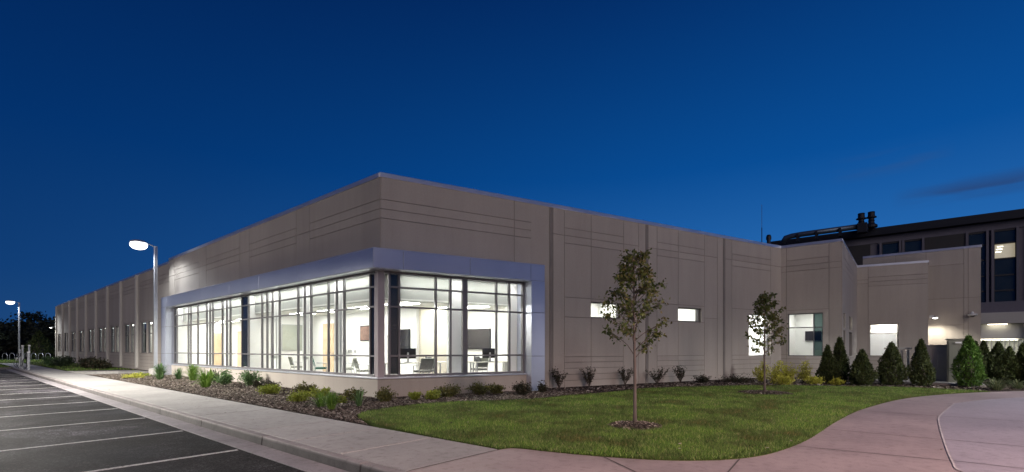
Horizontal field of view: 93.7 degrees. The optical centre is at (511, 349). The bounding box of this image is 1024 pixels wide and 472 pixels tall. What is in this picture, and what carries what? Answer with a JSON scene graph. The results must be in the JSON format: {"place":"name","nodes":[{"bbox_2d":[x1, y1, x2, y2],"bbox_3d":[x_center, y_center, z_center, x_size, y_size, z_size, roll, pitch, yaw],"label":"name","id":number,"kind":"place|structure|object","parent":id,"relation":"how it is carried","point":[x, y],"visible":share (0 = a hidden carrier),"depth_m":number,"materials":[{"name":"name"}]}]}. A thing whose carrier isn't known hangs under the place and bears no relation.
{"place":"outdoors","nodes":[
{"label":"outdoors","id":0,"kind":"place"},
{"bbox_2d":[0,358,144,370],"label":"lawn","id":1,"kind":"structure","parent":0,"point":[40,362],"depth_m":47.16,"materials":[{"name":"green plant"}]},
{"bbox_2d":[6,300,21,360],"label":"street lamp","id":2,"kind":"object","parent":1,"relation":"on","point":[10,302],"visible":0.84,"depth_m":61.45,"materials":[{"name":"white metal"}]},
{"bbox_2d":[20,330,54,358],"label":"conifer","id":3,"kind":"object","parent":1,"relation":"on","point":[40,340],"visible":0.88,"depth_m":73.89,"materials":[{"name":"green plant"}]},
{"bbox_2d":[41,355,60,365],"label":"shrub","id":4,"kind":"object","parent":1,"relation":"on","point":[47,360],"visible":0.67,"depth_m":41.46,"materials":[{"name":"green plant"}]},
{"bbox_2d":[0,356,148,374],"bbox_3d":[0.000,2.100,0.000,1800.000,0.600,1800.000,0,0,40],"label":"ground","id":5,"kind":"structure","parent":0,"point":[4,357],"depth_m":104.79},
{"bbox_2d":[0,326,28,356],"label":"broadleaf tree","id":6,"kind":"object","parent":5,"relation":"on","point":[12,344],"visible":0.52,"depth_m":94.59,"materials":[{"name":"green plant"}]},
{"bbox_2d":[2,310,51,350],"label":"broadleaf tree","id":7,"kind":"object","parent":5,"relation":"on","point":[28,316],"visible":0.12,"depth_m":112.72,"materials":[{"name":"green plant"}]},
{"bbox_2d":[0,318,53,356],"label":"woodland","id":8,"kind":"object","parent":5,"relation":"on","point":[23,326],"visible":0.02,"depth_m":115.39,"materials":[{"name":"green plant"}]},
{"bbox_2d":[1,316,54,356],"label":"broadleaf tree","id":9,"kind":"object","parent":5,"relation":"on","point":[45,330],"visible":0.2,"depth_m":92.55,"materials":[{"name":"green plant"}]},
{"bbox_2d":[0,369,348,471],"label":"gutter","id":10,"kind":"object","parent":5,"relation":"on","point":[293,461],"visible":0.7,"depth_m":8.90,"materials":[{"name":"grey concrete"}]},
{"bbox_2d":[0,367,405,471],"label":"curb","id":11,"kind":"structure","parent":5,"relation":"on","point":[339,461],"depth_m":8.52,"materials":[{"name":"grey concrete"}]},
{"bbox_2d":[55,172,981,397],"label":"office building","id":12,"kind":"structure","parent":5,"relation":"on","point":[438,270],"depth_m":20.51,"materials":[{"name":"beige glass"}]},
{"bbox_2d":[125,324,128,352],"bbox_3d":[-30.513,-0.850,38.163,1.530,2.220,0.100,0,0,40],"label":"window","id":13,"kind":"structure","parent":12,"relation":"in","point":[126,326],"depth_m":38.31,"materials":[{"name":"grey glass"}]},
{"bbox_2d":[142,322,145,352],"bbox_3d":[-26.677,-0.850,34.910,1.530,2.220,0.100,0,0,40],"label":"window","id":14,"kind":"structure","parent":12,"relation":"in","point":[144,323],"depth_m":35.04,"materials":[{"name":"grey glass"}]},
{"bbox_2d":[214,333,221,364],"bbox_3d":[-18.258,0.095,29.481,0.046,2.190,0.850,0,0,40],"label":"door","id":15,"kind":"structure","parent":12,"relation":"in","point":[217,336],"depth_m":29.60,"materials":[{"name":"yellow wood"}]},
{"bbox_2d":[237,331,240,366],"bbox_3d":[-16.462,0.045,29.136,1.000,2.290,0.046,0,0,40],"label":"door","id":16,"kind":"structure","parent":12,"relation":"in","point":[238,332],"depth_m":29.20,"materials":[{"name":"yellow wood"}]},
{"bbox_2d":[282,324,301,350],"bbox_3d":[-10.497,-0.550,22.997,0.030,1.260,1.060,0,0,40],"label":"whiteboard","id":17,"kind":"object","parent":12,"relation":"attached to","point":[289,337],"visible":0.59,"depth_m":22.90,"materials":[{"name":"metal"}]},
{"bbox_2d":[323,323,333,371],"bbox_3d":[-8.569,-0.005,22.441,1.000,2.390,0.046,0,0,40],"label":"door","id":18,"kind":"structure","parent":12,"relation":"in","point":[331,324],"depth_m":22.29,"materials":[{"name":"yellow wood"}]},
{"bbox_2d":[353,358,368,373],"bbox_3d":[-5.271,0.761,16.927,0.574,0.883,0.548,0,0,-30],"label":"guest chair","id":19,"kind":"object","parent":12,"relation":"on","point":[356,364],"visible":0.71,"depth_m":16.77,"materials":[{"name":"metal"}]},
{"bbox_2d":[360,325,368,340],"bbox_3d":[-6.237,-0.680,20.475,0.840,0.660,0.033,0,0,40],"label":"framed picture","id":20,"kind":"object","parent":12,"relation":"attached to","point":[364,333],"visible":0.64,"depth_m":20.51},
{"bbox_2d":[400,329,409,347],"bbox_3d":[-4.478,-0.400,18.940,1.370,0.760,0.063,0,0,40],"label":"wall television","id":21,"kind":"object","parent":12,"relation":"attached to","point":[404,338],"depth_m":18.62,"materials":[{"name":"black plastic"}]},
{"bbox_2d":[385,362,429,374],"bbox_3d":[-3.640,0.828,16.658,1.500,0.745,0.660,0,0,-30],"label":"desk","id":22,"kind":"object","parent":12,"relation":"on","point":[401,363],"visible":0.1,"depth_m":16.49,"materials":[{"name":"metal"}]},
{"bbox_2d":[400,348,415,362],"bbox_3d":[-3.581,0.210,16.529,0.580,0.490,0.180,0,0,-30],"label":"monitor","id":23,"kind":"object","parent":22,"relation":"on","point":[407,351],"visible":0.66,"depth_m":16.52,"materials":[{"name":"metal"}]},
{"bbox_2d":[413,359,433,373],"bbox_3d":[-3.019,0.761,16.381,0.548,0.883,0.574,0,0,-40],"label":"guest chair","id":24,"kind":"object","parent":12,"relation":"on","point":[426,364],"visible":0.83,"depth_m":16.21,"materials":[{"name":"metal"}]},
{"bbox_2d":[468,328,490,348],"bbox_3d":[-1.362,-0.415,19.444,1.330,0.830,0.063,0,0,40],"label":"wall television","id":25,"kind":"object","parent":12,"relation":"attached to","point":[479,338],"depth_m":19.36,"materials":[{"name":"black plastic"}]},
{"bbox_2d":[471,358,488,371],"bbox_3d":[-1.225,0.761,18.192,0.548,0.883,0.574,0,0,-30],"label":"guest chair","id":26,"kind":"object","parent":12,"relation":"on","point":[482,365],"visible":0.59,"depth_m":18.03,"materials":[{"name":"metal"}]},
{"bbox_2d":[470,361,506,371],"bbox_3d":[-0.799,0.828,17.920,1.500,0.745,0.660,0,0,-30],"label":"desk","id":27,"kind":"object","parent":12,"relation":"on","point":[486,362],"visible":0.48,"depth_m":17.79,"materials":[{"name":"metal"}]},
{"bbox_2d":[482,348,494,361],"bbox_3d":[-0.816,0.210,17.783,0.580,0.490,0.180,0,0,-20],"label":"monitor","id":28,"kind":"object","parent":27,"relation":"on","point":[488,350],"visible":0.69,"depth_m":17.76,"materials":[{"name":"metal"}]},
{"bbox_2d":[678,308,698,321],"bbox_3d":[8.285,-1.625,22.767,1.610,0.650,0.100,0,0,-30],"label":"window","id":29,"kind":"structure","parent":12,"relation":"in","point":[696,310],"depth_m":23.05,"materials":[{"name":"white glass"}]},
{"bbox_2d":[788,313,822,355],"bbox_3d":[15.705,-0.775,25.677,1.620,2.290,0.100,0,0,40],"label":"window","id":30,"kind":"structure","parent":12,"relation":"in","point":[817,327],"depth_m":25.35,"materials":[{"name":"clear glass"}]},
{"bbox_2d":[805,331,812,340],"bbox_3d":[17.449,-0.775,27.811,0.800,0.550,0.050,0,0,40],"label":"wall screen","id":31,"kind":"object","parent":12,"relation":"attached to","point":[808,335],"depth_m":27.92,"materials":[{"name":"black plastic"}]},
{"bbox_2d":[870,324,897,354],"bbox_3d":[24.621,-0.605,31.817,1.520,2.150,0.150,0,0,31],"label":"window","id":32,"kind":"structure","parent":12,"relation":"in","point":[878,341],"depth_m":31.92,"materials":[{"name":"white glass"}]},
{"bbox_2d":[981,301,1023,355],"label":"entrance block","id":33,"kind":"structure","parent":5,"relation":"on","point":[1002,322],"depth_m":47.91,"materials":[{"name":"paint"}]},
{"bbox_2d":[69,370,148,373],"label":"side path","id":34,"kind":"structure","parent":0,"point":[110,372],"depth_m":32.51,"materials":[{"name":"grey concrete"}]},
{"bbox_2d":[0,370,303,471],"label":"parking lot","id":35,"kind":"structure","parent":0,"point":[94,455],"depth_m":8.56,"materials":[{"name":"grey asphalt"}]},
{"bbox_2d":[0,374,236,471],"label":"parking lines","id":36,"kind":"object","parent":35,"relation":"on","point":[96,440],"visible":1,"depth_m":8.92,"materials":[{"name":"paint"}]},
{"bbox_2d":[0,363,496,471],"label":"sidewalk","id":37,"kind":"structure","parent":0,"point":[403,451],"depth_m":9.09,"materials":[{"name":"grey concrete"}]},
{"bbox_2d":[0,0,1023,326],"label":"sky","id":38,"kind":"structure","parent":0,"point":[177,127],"materials":[{"name":"blue"}]},
{"bbox_2d":[54,365,1023,425],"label":"mulch bed","id":39,"kind":"object","parent":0,"point":[560,388],"visible":0.18,"depth_m":17.41,"materials":[{"name":"brown wood"}]},
{"bbox_2d":[50,355,75,366],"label":"shrub","id":40,"kind":"object","parent":39,"relation":"on","point":[66,361],"visible":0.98,"depth_m":41.26,"materials":[{"name":"green plant"}]},
{"bbox_2d":[76,356,100,368],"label":"shrub","id":41,"kind":"object","parent":39,"relation":"on","point":[83,363],"visible":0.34,"depth_m":36.58,"materials":[{"name":"green plant"}]},
{"bbox_2d":[86,357,113,369],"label":"shrub","id":42,"kind":"object","parent":39,"relation":"on","point":[99,364],"visible":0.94,"depth_m":35.29,"materials":[{"name":"green plant"}]},
{"bbox_2d":[129,239,157,374],"bbox_3d":[-21.072,-2.270,27.658,0.840,7.940,1.550,0,0,40],"label":"street lamp","id":43,"kind":"object","parent":39,"relation":"on","point":[136,244],"visible":0.82,"depth_m":27.93,"materials":[{"name":"white metal"}]},
{"bbox_2d":[151,362,169,379],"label":"ornamental grass","id":44,"kind":"object","parent":39,"relation":"on","point":[160,370],"depth_m":23.33,"materials":[{"name":"green plant"}]},
{"bbox_2d":[183,364,199,380],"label":"ornamental grass","id":45,"kind":"object","parent":39,"relation":"on","point":[191,368],"depth_m":22.59,"materials":[{"name":"green plant"}]},
{"bbox_2d":[190,368,220,387],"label":"ornamental grass","id":46,"kind":"object","parent":39,"relation":"on","point":[205,380],"depth_m":18.59,"materials":[{"name":"green plant"}]},
{"bbox_2d":[212,369,233,384],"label":"shrub","id":47,"kind":"object","parent":39,"relation":"on","point":[225,379],"visible":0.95,"depth_m":19.78,"materials":[{"name":"green plant"}]},
{"bbox_2d":[234,369,262,386],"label":"shrub","id":48,"kind":"object","parent":39,"relation":"on","point":[247,377],"visible":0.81,"depth_m":19.27,"materials":[{"name":"green plant"}]},
{"bbox_2d":[255,384,284,394],"bbox_3d":[-7.997,1.330,15.848,0.854,0.457,0.814,0,0,40],"label":"juniper","id":49,"kind":"object","parent":39,"relation":"on","point":[268,389],"visible":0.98,"depth_m":15.76,"materials":[{"name":"green plant"}]},
{"bbox_2d":[286,389,316,401],"bbox_3d":[-6.017,1.329,13.604,0.821,0.395,0.812,0,0,-15],"label":"juniper","id":50,"kind":"object","parent":39,"relation":"on","point":[301,396],"visible":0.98,"depth_m":13.46,"materials":[{"name":"green plant"}]},
{"bbox_2d":[292,380,316,392],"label":"juniper","id":51,"kind":"object","parent":39,"relation":"on","point":[300,387],"visible":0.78,"depth_m":15.90,"materials":[{"name":"green plant"}]},
{"bbox_2d":[306,392,332,407],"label":"ornamental grass","id":52,"kind":"object","parent":39,"relation":"on","point":[320,395],"depth_m":12.29,"materials":[{"name":"green plant"}]},
{"bbox_2d":[309,386,330,398],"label":"juniper","id":53,"kind":"object","parent":39,"relation":"on","point":[324,390],"visible":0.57,"depth_m":14.52,"materials":[{"name":"green plant"}]},
{"bbox_2d":[320,390,341,409],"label":"ornamental grass","id":54,"kind":"object","parent":39,"relation":"on","point":[331,401],"depth_m":11.77,"materials":[{"name":"green plant"}]},
{"bbox_2d":[90,372,583,423],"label":"wood chips","id":55,"kind":"object","parent":39,"relation":"on","point":[219,390],"visible":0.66,"depth_m":14.90,"materials":[{"name":"brown wood"}]},
{"bbox_2d":[342,387,366,400],"bbox_3d":[-4.576,1.284,13.865,0.648,0.449,0.650,0,0,40],"label":"juniper","id":56,"kind":"object","parent":39,"relation":"on","point":[347,394],"visible":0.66,"depth_m":13.76,"materials":[{"name":"green plant"}]},
{"bbox_2d":[350,387,365,406],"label":"ornamental grass","id":57,"kind":"object","parent":39,"relation":"on","point":[358,401],"depth_m":12.43,"materials":[{"name":"green plant"}]},
{"bbox_2d":[373,385,397,401],"bbox_3d":[-3.619,1.281,13.615,0.833,0.574,0.725,0,0,40],"label":"juniper","id":58,"kind":"object","parent":39,"relation":"on","point":[382,395],"visible":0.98,"depth_m":13.49,"materials":[{"name":"green plant"}]},
{"bbox_2d":[408,391,422,399],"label":"juniper","id":59,"kind":"object","parent":39,"relation":"on","point":[414,395],"visible":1,"depth_m":14.07,"materials":[{"name":"green plant"}]},
{"bbox_2d":[424,389,441,399],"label":"juniper","id":60,"kind":"object","parent":39,"relation":"on","point":[433,394],"visible":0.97,"depth_m":14.07,"materials":[{"name":"green plant"}]},
{"bbox_2d":[433,382,462,397],"bbox_3d":[-1.980,1.301,14.992,1.017,0.533,0.940,0,0,-20],"label":"juniper","id":61,"kind":"object","parent":39,"relation":"on","point":[452,392],"visible":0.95,"depth_m":14.82,"materials":[{"name":"green plant"}]},
{"bbox_2d":[465,379,492,394],"bbox_3d":[-1.034,1.256,15.709,1.014,0.546,0.746,0,0,21],"label":"juniper","id":62,"kind":"object","parent":39,"relation":"on","point":[476,388],"visible":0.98,"depth_m":15.60,"materials":[{"name":"green plant"}]},
{"bbox_2d":[488,382,505,393],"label":"juniper","id":63,"kind":"object","parent":39,"relation":"on","point":[497,388],"visible":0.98,"depth_m":15.85,"materials":[{"name":"green plant"}]},
{"bbox_2d":[509,381,532,395],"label":"shrub","id":64,"kind":"object","parent":39,"relation":"on","point":[521,390],"visible":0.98,"depth_m":15.37,"materials":[{"name":"green plant"}]},
{"bbox_2d":[549,366,567,387],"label":"shrub","id":65,"kind":"object","parent":39,"relation":"on","point":[557,378],"visible":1,"depth_m":18.23,"materials":[{"name":"green plant"}]},
{"bbox_2d":[579,366,595,386],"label":"shrub","id":66,"kind":"object","parent":39,"relation":"on","point":[590,376],"visible":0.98,"depth_m":18.91,"materials":[{"name":"green plant"}]},
{"bbox_2d":[617,367,632,384],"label":"shrub","id":67,"kind":"object","parent":39,"relation":"on","point":[624,378],"visible":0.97,"depth_m":19.96,"materials":[{"name":"green plant"}]},
{"bbox_2d":[645,367,668,383],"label":"shrub","id":68,"kind":"object","parent":39,"relation":"on","point":[658,378],"visible":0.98,"depth_m":20.68,"materials":[{"name":"green plant"}]},
{"bbox_2d":[672,365,686,382],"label":"shrub","id":69,"kind":"object","parent":39,"relation":"on","point":[680,373],"visible":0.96,"depth_m":21.09,"materials":[{"name":"green plant"}]},
{"bbox_2d":[691,373,710,382],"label":"shrub","id":70,"kind":"object","parent":39,"relation":"on","point":[702,378],"visible":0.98,"depth_m":21.20,"materials":[{"name":"green plant"}]},
{"bbox_2d":[715,374,753,382],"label":"shrub","id":71,"kind":"object","parent":39,"relation":"on","point":[734,379],"visible":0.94,"depth_m":21.37,"materials":[{"name":"green plant"}]},
{"bbox_2d":[752,361,771,382],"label":"yellow shrub","id":72,"kind":"object","parent":39,"relation":"on","point":[758,375],"visible":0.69,"depth_m":21.15,"materials":[{"name":"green plant"}]},
{"bbox_2d":[768,360,791,380],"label":"yellow shrub","id":73,"kind":"object","parent":39,"relation":"on","point":[775,373],"visible":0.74,"depth_m":21.23,"materials":[{"name":"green plant"}]},
{"bbox_2d":[770,373,796,384],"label":"yellow shrub","id":74,"kind":"object","parent":39,"relation":"on","point":[783,380],"visible":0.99,"depth_m":19.99,"materials":[{"name":"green plant"}]},
{"bbox_2d":[546,374,1023,392],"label":"wood chips","id":75,"kind":"object","parent":39,"relation":"on","point":[768,380],"visible":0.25,"depth_m":19.49,"materials":[{"name":"brown wood"}]},
{"bbox_2d":[780,362,797,378],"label":"yellow shrub","id":76,"kind":"object","parent":39,"relation":"on","point":[786,371],"visible":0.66,"depth_m":21.69,"materials":[{"name":"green plant"}]},
{"bbox_2d":[792,356,812,381],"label":"yellow shrub","id":77,"kind":"object","parent":39,"relation":"on","point":[802,373],"visible":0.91,"depth_m":21.62,"materials":[{"name":"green plant"}]},
{"bbox_2d":[803,375,825,384],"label":"yellow shrub","id":78,"kind":"object","parent":39,"relation":"on","point":[810,379],"visible":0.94,"depth_m":20.30,"materials":[{"name":"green plant"}]},
{"bbox_2d":[815,344,837,382],"bbox_3d":[13.673,0.632,20.815,0.898,1.745,0.868,0,0,19],"label":"evergreen shrub","id":79,"kind":"object","parent":39,"relation":"on","point":[827,369],"visible":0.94,"depth_m":20.71,"materials":[{"name":"green plant"}]},
{"bbox_2d":[828,377,845,384],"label":"yellow shrub","id":80,"kind":"object","parent":39,"relation":"on","point":[836,381],"visible":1,"depth_m":19.92,"materials":[{"name":"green plant"}]},
{"bbox_2d":[832,336,850,382],"bbox_3d":[14.204,0.445,20.820,0.878,2.110,0.867,0,0,40],"label":"evergreen shrub","id":81,"kind":"object","parent":39,"relation":"on","point":[841,359],"visible":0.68,"depth_m":20.65,"materials":[{"name":"green plant"}]},
{"bbox_2d":[848,348,879,385],"bbox_3d":[14.391,0.727,19.677,1.119,1.547,1.109,0,0,40],"label":"evergreen shrub","id":82,"kind":"object","parent":39,"relation":"on","point":[862,368],"visible":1,"depth_m":19.55,"materials":[{"name":"green plant"}]},
{"bbox_2d":[876,342,909,385],"bbox_3d":[15.632,0.574,19.711,1.130,1.852,1.224,0,0,40],"label":"evergreen shrub","id":83,"kind":"object","parent":39,"relation":"on","point":[890,370],"visible":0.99,"depth_m":19.58,"materials":[{"name":"green plant"}]},
{"bbox_2d":[906,338,936,385],"bbox_3d":[16.543,0.523,19.419,0.989,1.985,1.033,0,0,40],"label":"evergreen shrub","id":84,"kind":"object","parent":39,"relation":"on","point":[921,372],"visible":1,"depth_m":19.25,"materials":[{"name":"green plant"}]},
{"bbox_2d":[875,378,985,386],"bbox_3d":[18.560,1.500,21.499,3.500,0.200,3.999,0,0,40],"label":"ground cover","id":85,"kind":"object","parent":39,"relation":"on","point":[944,383],"visible":0.17,"depth_m":20.12,"materials":[{"name":"plant"}]},
{"bbox_2d":[915,345,946,380],"bbox_3d":[19.012,0.600,21.684,1.210,1.600,0.990,0,0,40],"label":"utility cabinet","id":86,"kind":"object","parent":85,"relation":"on","point":[937,354],"visible":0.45,"depth_m":21.26,"materials":[{"name":"metal"}]},
{"bbox_2d":[946,338,966,382],"bbox_3d":[19.008,0.475,20.449,0.760,1.850,0.880,0,0,40],"label":"utility cabinet","id":87,"kind":"object","parent":85,"relation":"on","point":[953,348],"visible":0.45,"depth_m":20.29,"materials":[{"name":"metal"}]},
{"bbox_2d":[949,334,988,386],"bbox_3d":[18.049,0.430,18.940,1.148,2.140,1.097,0,0,-2],"label":"evergreen shrub","id":88,"kind":"object","parent":39,"relation":"on","point":[969,375],"visible":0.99,"depth_m":18.84,"materials":[{"name":"green plant"}]},
{"bbox_2d":[980,340,994,377],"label":"evergreen shrub","id":89,"kind":"object","parent":39,"relation":"on","point":[984,348],"visible":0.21,"depth_m":23.81,"materials":[{"name":"green plant"}]},
{"bbox_2d":[976,377,1012,389],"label":"ornamental grass","id":90,"kind":"object","parent":39,"relation":"on","point":[996,385],"depth_m":17.50,"materials":[{"name":"green plant"}]},
{"bbox_2d":[986,341,1004,380],"bbox_3d":[22.358,0.550,22.041,1.068,1.900,1.084,0,0,40],"label":"evergreen shrub","id":91,"kind":"object","parent":39,"relation":"on","point":[997,350],"visible":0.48,"depth_m":22.02,"materials":[{"name":"green plant"}]},
{"bbox_2d":[993,346,1023,384],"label":"evergreen shrub","id":92,"kind":"object","parent":39,"relation":"on","point":[1009,362],"visible":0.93,"depth_m":19.94,"materials":[{"name":"green plant"}]},
{"bbox_2d":[1004,379,1023,388],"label":"ornamental grass","id":93,"kind":"object","parent":39,"relation":"on","point":[1017,385],"depth_m":18.11,"materials":[{"name":"green plant"}]},
{"bbox_2d":[1013,342,1023,384],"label":"evergreen shrub","id":94,"kind":"object","parent":39,"relation":"on","point":[1020,354],"visible":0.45,"depth_m":20.03,"materials":[{"name":"green plant"}]},
{"bbox_2d":[357,386,983,460],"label":"lawn","id":95,"kind":"structure","parent":0,"point":[372,424],"depth_m":9.25,"materials":[{"name":"green plant"}]},
{"bbox_2d":[599,248,671,422],"bbox_3d":[2.397,-0.271,9.268,1.189,3.502,1.496,0,0,40],"label":"young tree","id":96,"kind":"object","parent":95,"relation":"on","point":[642,273],"visible":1,"depth_m":9.26,"materials":[{"name":"green plant"}]},
{"bbox_2d":[609,422,662,430],"bbox_3d":[2.406,1.450,9.300,1.064,0.075,1.070,0,0,40],"label":"mulch ring","id":97,"kind":"object","parent":95,"relation":"on","point":[636,426],"visible":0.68,"depth_m":9.04,"materials":[{"name":"brown wood"}]},
{"bbox_2d":[609,420,661,430],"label":"wood chips","id":98,"kind":"object","parent":97,"relation":"on","point":[631,422],"visible":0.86,"depth_m":9.18,"materials":[{"name":"brown wood"}]},
{"bbox_2d":[736,390,792,395],"bbox_3d":[8.632,1.450,16.310,1.808,0.075,1.820,0,0,40],"label":"mulch ring","id":99,"kind":"object","parent":95,"relation":"on","point":[767,392],"visible":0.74,"depth_m":15.93,"materials":[{"name":"brown soil"}]},
{"bbox_2d":[745,291,788,390],"bbox_3d":[8.599,-0.273,16.333,1.393,3.507,1.455,0,0,40],"label":"young tree","id":100,"kind":"object","parent":95,"relation":"on","point":[766,316],"visible":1,"depth_m":16.21,"materials":[{"name":"green plant"}]},
{"bbox_2d":[418,384,987,415],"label":"grass","id":101,"kind":"structure","parent":0,"point":[734,403],"depth_m":14.37,"materials":[{"name":"green plant"}]},
{"bbox_2d":[408,391,1023,471],"bbox_3d":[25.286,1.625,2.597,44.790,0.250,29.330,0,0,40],"label":"plaza","id":102,"kind":"structure","parent":0,"point":[906,425],"depth_m":6.78,"materials":[{"name":"grey concrete"}]},
{"bbox_2d":[771,209,1023,339],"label":"tall building","id":103,"kind":"structure","parent":0,"point":[998,237],"depth_m":64.64,"materials":[{"name":"brown glass"}]},
{"bbox_2d":[780,222,867,242],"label":"roof duct","id":104,"kind":"object","parent":103,"relation":"on","point":[861,228],"visible":1,"depth_m":72.41,"materials":[{"name":"grey metal"}]},
{"bbox_2d":[866,211,877,228],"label":"roof vent","id":105,"kind":"object","parent":103,"relation":"on","point":[871,220],"visible":0.96,"depth_m":70.22,"materials":[{"name":"black metal"}]},
{"bbox_2d":[882,241,898,254],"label":"window","id":106,"kind":"structure","parent":103,"relation":"in","point":[892,247],"depth_m":70.79,"materials":[{"name":"blue glass"}]},
{"bbox_2d":[904,239,921,251],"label":"window","id":107,"kind":"structure","parent":103,"relation":"in","point":[909,245],"depth_m":69.12,"materials":[{"name":"blue glass"}]},
{"bbox_2d":[968,232,985,301],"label":"window","id":108,"kind":"structure","parent":103,"relation":"in","point":[979,238],"depth_m":64.52,"materials":[{"name":"blue glass"}]},
{"bbox_2d":[994,228,1015,301],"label":"window","id":109,"kind":"structure","parent":103,"relation":"in","point":[1004,268],"depth_m":63.12,"materials":[{"name":"blue glass"}]},
{"bbox_2d":[939,397,1023,471],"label":"driveway","id":110,"kind":"structure","parent":0,"point":[987,429],"depth_m":8.42,"materials":[{"name":"grey concrete"}]},
{"bbox_2d":[938,397,1019,471],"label":"driveway edge","id":111,"kind":"object","parent":110,"relation":"on","point":[953,463],"visible":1,"depth_m":7.97,"materials":[{"name":"grey concrete"}]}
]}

